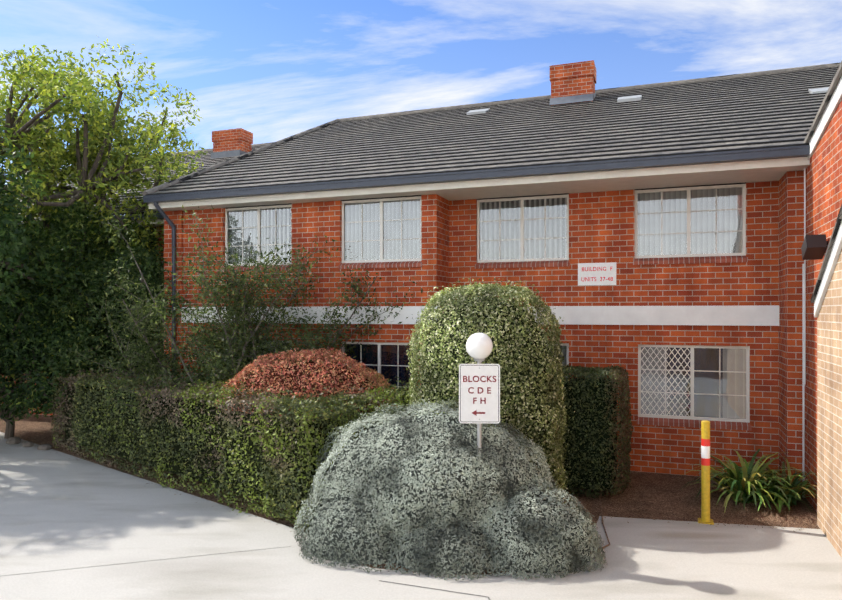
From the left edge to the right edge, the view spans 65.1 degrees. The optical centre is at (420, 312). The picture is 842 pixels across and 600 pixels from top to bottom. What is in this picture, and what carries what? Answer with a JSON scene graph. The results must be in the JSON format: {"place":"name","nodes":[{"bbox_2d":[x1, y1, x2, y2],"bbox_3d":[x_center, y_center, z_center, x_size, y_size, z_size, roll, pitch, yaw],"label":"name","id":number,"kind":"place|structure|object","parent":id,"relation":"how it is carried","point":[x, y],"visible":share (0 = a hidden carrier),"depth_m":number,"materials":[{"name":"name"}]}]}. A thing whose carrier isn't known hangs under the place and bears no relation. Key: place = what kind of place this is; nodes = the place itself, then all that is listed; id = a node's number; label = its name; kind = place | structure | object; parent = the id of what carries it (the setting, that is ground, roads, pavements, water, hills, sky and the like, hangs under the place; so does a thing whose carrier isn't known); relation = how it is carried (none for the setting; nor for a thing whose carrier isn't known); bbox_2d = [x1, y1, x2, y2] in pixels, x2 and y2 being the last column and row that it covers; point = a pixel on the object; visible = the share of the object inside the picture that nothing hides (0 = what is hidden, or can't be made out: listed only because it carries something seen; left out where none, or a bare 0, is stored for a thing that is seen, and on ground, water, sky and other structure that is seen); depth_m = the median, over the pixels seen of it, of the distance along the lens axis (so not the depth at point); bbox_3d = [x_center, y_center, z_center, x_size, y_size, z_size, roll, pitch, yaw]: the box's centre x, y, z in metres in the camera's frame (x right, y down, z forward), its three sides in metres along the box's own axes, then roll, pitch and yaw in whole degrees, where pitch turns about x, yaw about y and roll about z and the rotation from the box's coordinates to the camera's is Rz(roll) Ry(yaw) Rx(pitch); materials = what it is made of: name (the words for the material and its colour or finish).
{"place":"outdoors","nodes":[
{"label":"outdoors","id":0,"kind":"place"},
{"bbox_2d":[5,142,273,230],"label":"background roof","id":1,"kind":"structure","parent":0,"point":[207,160],"depth_m":23.05,"materials":[{"name":"grey tile"}]},
{"bbox_2d":[211,128,252,158],"bbox_3d":[-7.223,-6.216,25.212,1.310,1.322,0.835,0,0,20],"label":"block chimney","id":2,"kind":"object","parent":1,"relation":"on","point":[232,142],"visible":0.67,"depth_m":24.89,"materials":[{"name":"brick"}]},
{"bbox_2d":[0,414,819,574],"bbox_3d":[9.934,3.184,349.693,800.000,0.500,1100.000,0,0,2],"label":"garden bed","id":3,"kind":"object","parent":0,"point":[658,496],"depth_m":10.23,"materials":[{"name":"brown soil"}]},
{"bbox_2d":[2,226,163,415],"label":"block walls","id":4,"kind":"structure","parent":3,"relation":"on","point":[160,239],"depth_m":17.59,"materials":[{"name":"red brick"}]},
{"bbox_2d":[0,35,207,300],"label":"tree","id":5,"kind":"object","parent":3,"relation":"on","point":[37,72],"depth_m":15.87,"materials":[{"name":"green plant"}]},
{"bbox_2d":[38,247,189,390],"bbox_3d":[-6.821,0.662,15.184,3.699,4.565,3.281,0,0,2],"label":"shrub","id":6,"kind":"object","parent":3,"relation":"on","point":[154,279],"depth_m":14.53,"materials":[{"name":"green plant"}]},
{"bbox_2d":[49,366,420,527],"bbox_3d":[-3.730,2.018,12.648,8.748,1.901,3.523,0,0,39],"label":"hedge","id":7,"kind":"object","parent":3,"relation":"on","point":[298,407],"depth_m":10.49,"materials":[{"name":"green plant"}]},
{"bbox_2d":[60,204,422,452],"bbox_3d":[-3.338,0.514,12.914,6.737,4.900,4.008,0,0,2],"label":"wispy shrub","id":8,"kind":"object","parent":3,"relation":"on","point":[220,345],"depth_m":12.48,"materials":[{"name":"green plant"}]},
{"bbox_2d":[214,348,401,418],"bbox_3d":[-1.998,1.865,11.832,3.592,2.438,2.862,0,0,2],"label":"red bush","id":9,"kind":"object","parent":3,"relation":"on","point":[369,374],"depth_m":11.24,"materials":[{"name":"red plant"}]},
{"bbox_2d":[37,444,807,578],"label":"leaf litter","id":10,"kind":"object","parent":3,"relation":"on","point":[414,571],"visible":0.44,"depth_m":9.17,"materials":[{"name":"brown plant"}]},
{"bbox_2d":[291,399,606,580],"bbox_3d":[0.325,2.365,8.678,3.792,2.439,3.076,0,0,2],"label":"grey bush","id":11,"kind":"object","parent":3,"relation":"on","point":[551,494],"depth_m":7.74,"materials":[{"name":"plant"}]},
{"bbox_2d":[459,333,499,459],"bbox_3d":[0.705,1.592,8.042,0.374,2.685,0.358,0,0,-40],"label":"sign post","id":12,"kind":"object","parent":3,"relation":"on","point":[479,347],"visible":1,"depth_m":8.03,"materials":[{"name":"grey metal"}]},
{"bbox_2d":[463,376,495,381],"bbox_3d":[0.714,0.812,8.030,0.403,0.078,0.002,0,0,2],"label":"sign text","id":13,"kind":"object","parent":12,"relation":"attached to","point":[478,379],"visible":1,"depth_m":8.03,"materials":[{"name":"red paint"}]},
{"bbox_2d":[468,387,490,393],"bbox_3d":[0.712,0.952,8.030,0.278,0.078,0.002,0,0,2],"label":"sign text","id":14,"kind":"object","parent":12,"relation":"attached to","point":[478,390],"visible":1,"depth_m":8.03,"materials":[{"name":"red paint"}]},
{"bbox_2d":[473,398,485,403],"bbox_3d":[0.711,1.077,8.030,0.152,0.076,0.002,0,0,2],"label":"sign text","id":15,"kind":"object","parent":12,"relation":"attached to","point":[481,400],"visible":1,"depth_m":8.03,"materials":[{"name":"red paint"}]},
{"bbox_2d":[164,170,803,494],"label":"building walls","id":16,"kind":"structure","parent":3,"relation":"on","point":[754,302],"depth_m":12.21,"materials":[{"name":"red brick"}]},
{"bbox_2d":[143,145,809,370],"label":"building eaves","id":17,"kind":"object","parent":16,"relation":"attached to","point":[754,165],"visible":0.83,"depth_m":11.81,"materials":[{"name":"grey metal"}]},
{"bbox_2d":[226,182,745,418],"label":"building window interiors","id":18,"kind":"object","parent":16,"relation":"in","point":[647,240],"visible":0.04,"depth_m":12.84,"materials":[{"name":"white fabric"}]},
{"bbox_2d":[221,255,751,430],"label":"window sills","id":19,"kind":"structure","parent":16,"relation":"attached to","point":[730,425],"depth_m":12.07,"materials":[{"name":"red brick"}]},
{"bbox_2d":[225,184,749,421],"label":"window frames","id":20,"kind":"structure","parent":16,"relation":"in","point":[688,254],"depth_m":12.65,"materials":[{"name":"white metal"}]},
{"bbox_2d":[228,187,745,418],"bbox_3d":[0.761,-0.161,13.033,10.303,4.090,0.660,0,0,12],"label":"window glass","id":21,"kind":"object","parent":20,"relation":"in","point":[560,226],"visible":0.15,"depth_m":12.70,"materials":[{"name":"clear glass"}]},
{"bbox_2d":[142,62,840,195],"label":"building roof","id":22,"kind":"structure","parent":16,"relation":"on","point":[762,109],"depth_m":14.83,"materials":[{"name":"grey tile"}]},
{"bbox_2d":[549,60,595,105],"bbox_3d":[4.331,-6.273,18.822,1.220,1.435,0.895,0,0,20],"label":"chimney","id":23,"kind":"object","parent":22,"relation":"on","point":[572,83],"visible":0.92,"depth_m":18.52,"materials":[{"name":"brick"}]},
{"bbox_2d":[578,262,615,284],"bbox_3d":[3.303,-0.716,12.390,0.700,0.420,0.012,0,0,20],"label":"wall sign","id":24,"kind":"object","parent":16,"relation":"attached to","point":[606,274],"visible":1,"depth_m":12.38,"materials":[{"name":"white metal"}]},
{"bbox_2d":[581,277,612,280],"bbox_3d":[3.302,-0.620,12.382,0.573,0.078,0.002,0,0,20],"label":"sign lettering","id":25,"kind":"object","parent":24,"relation":"attached to","point":[588,279],"depth_m":12.40,"materials":[{"name":"red paint"}]},
{"bbox_2d":[582,267,611,270],"bbox_3d":[3.303,-0.810,12.382,0.557,0.078,0.002,0,0,20],"label":"sign lettering","id":26,"kind":"object","parent":24,"relation":"attached to","point":[593,269],"depth_m":12.40,"materials":[{"name":"red paint"}]},
{"bbox_2d":[404,278,574,504],"bbox_3d":[1.007,1.226,10.226,2.639,3.507,2.675,0,0,2],"label":"topiary","id":27,"kind":"object","parent":3,"relation":"on","point":[492,290],"depth_m":9.49,"materials":[{"name":"green plant"}]},
{"bbox_2d":[551,364,633,497],"bbox_3d":[2.519,1.892,11.119,1.951,2.061,1.702,0,0,22],"label":"box hedge","id":28,"kind":"object","parent":3,"relation":"on","point":[616,374],"depth_m":10.38,"materials":[{"name":"green plant"}]},
{"bbox_2d":[599,491,609,549],"bbox_3d":[2.444,2.914,9.116,0.556,0.016,3.535,0,0,24],"label":"edging","id":29,"kind":"object","parent":3,"relation":"on","point":[603,524],"visible":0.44,"depth_m":9.01,"materials":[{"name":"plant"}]},
{"bbox_2d":[698,420,713,524],"bbox_3d":[3.977,2.225,9.222,0.200,1.411,0.200,0,0,20],"label":"bollard","id":30,"kind":"object","parent":3,"relation":"on","point":[705,473],"visible":1,"depth_m":9.18,"materials":[{"name":"yellow metal"}]},
{"bbox_2d":[681,448,812,512],"bbox_3d":[5.028,2.556,10.241,2.015,0.757,1.896,0,0,2],"label":"strappy plant","id":31,"kind":"object","parent":3,"relation":"on","point":[737,479],"visible":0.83,"depth_m":10.11,"materials":[{"name":"green plant"}]},
{"bbox_2d":[728,455,816,511],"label":"strappy plant","id":32,"kind":"object","parent":3,"relation":"on","point":[790,500],"visible":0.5,"depth_m":9.98,"materials":[{"name":"green plant"}]},
{"bbox_2d":[801,61,841,511],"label":"trim","id":33,"kind":"structure","parent":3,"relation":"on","point":[822,186],"depth_m":9.70,"materials":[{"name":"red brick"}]},
{"bbox_2d":[811,204,841,557],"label":"garage walls","id":34,"kind":"structure","parent":3,"relation":"on","point":[826,298],"depth_m":8.37,"materials":[{"name":"beige brick"}]},
{"bbox_2d":[0,432,841,599],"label":"driveway","id":35,"kind":"structure","parent":0,"point":[59,511],"depth_m":7.85,"materials":[{"name":"concrete"}]},
{"bbox_2d":[0,106,84,311],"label":"tree","id":36,"kind":"object","parent":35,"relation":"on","point":[7,246],"depth_m":13.47,"materials":[{"name":"green plant"}]},
{"bbox_2d":[0,284,114,438],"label":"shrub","id":37,"kind":"object","parent":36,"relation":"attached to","point":[38,330],"depth_m":14.42,"materials":[{"name":"green plant"}]},
{"bbox_2d":[0,196,163,429],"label":"tree","id":38,"kind":"object","parent":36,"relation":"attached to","point":[64,226],"depth_m":15.42,"materials":[{"name":"green plant"}]},
{"bbox_2d":[6,437,80,450],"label":"edging stones","id":39,"kind":"object","parent":35,"relation":"on","point":[13,440],"visible":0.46,"depth_m":14.34,"materials":[{"name":"grey stone"}]},
{"bbox_2d":[3,546,489,599],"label":"driveway joints","id":40,"kind":"object","parent":35,"relation":"on","point":[289,546],"visible":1,"depth_m":7.16,"materials":[{"name":"grey concrete"}]},
{"bbox_2d":[0,0,841,183],"label":"sky","id":41,"kind":"structure","parent":0,"point":[272,70],"materials":[{"name":"blue"}]}
]}

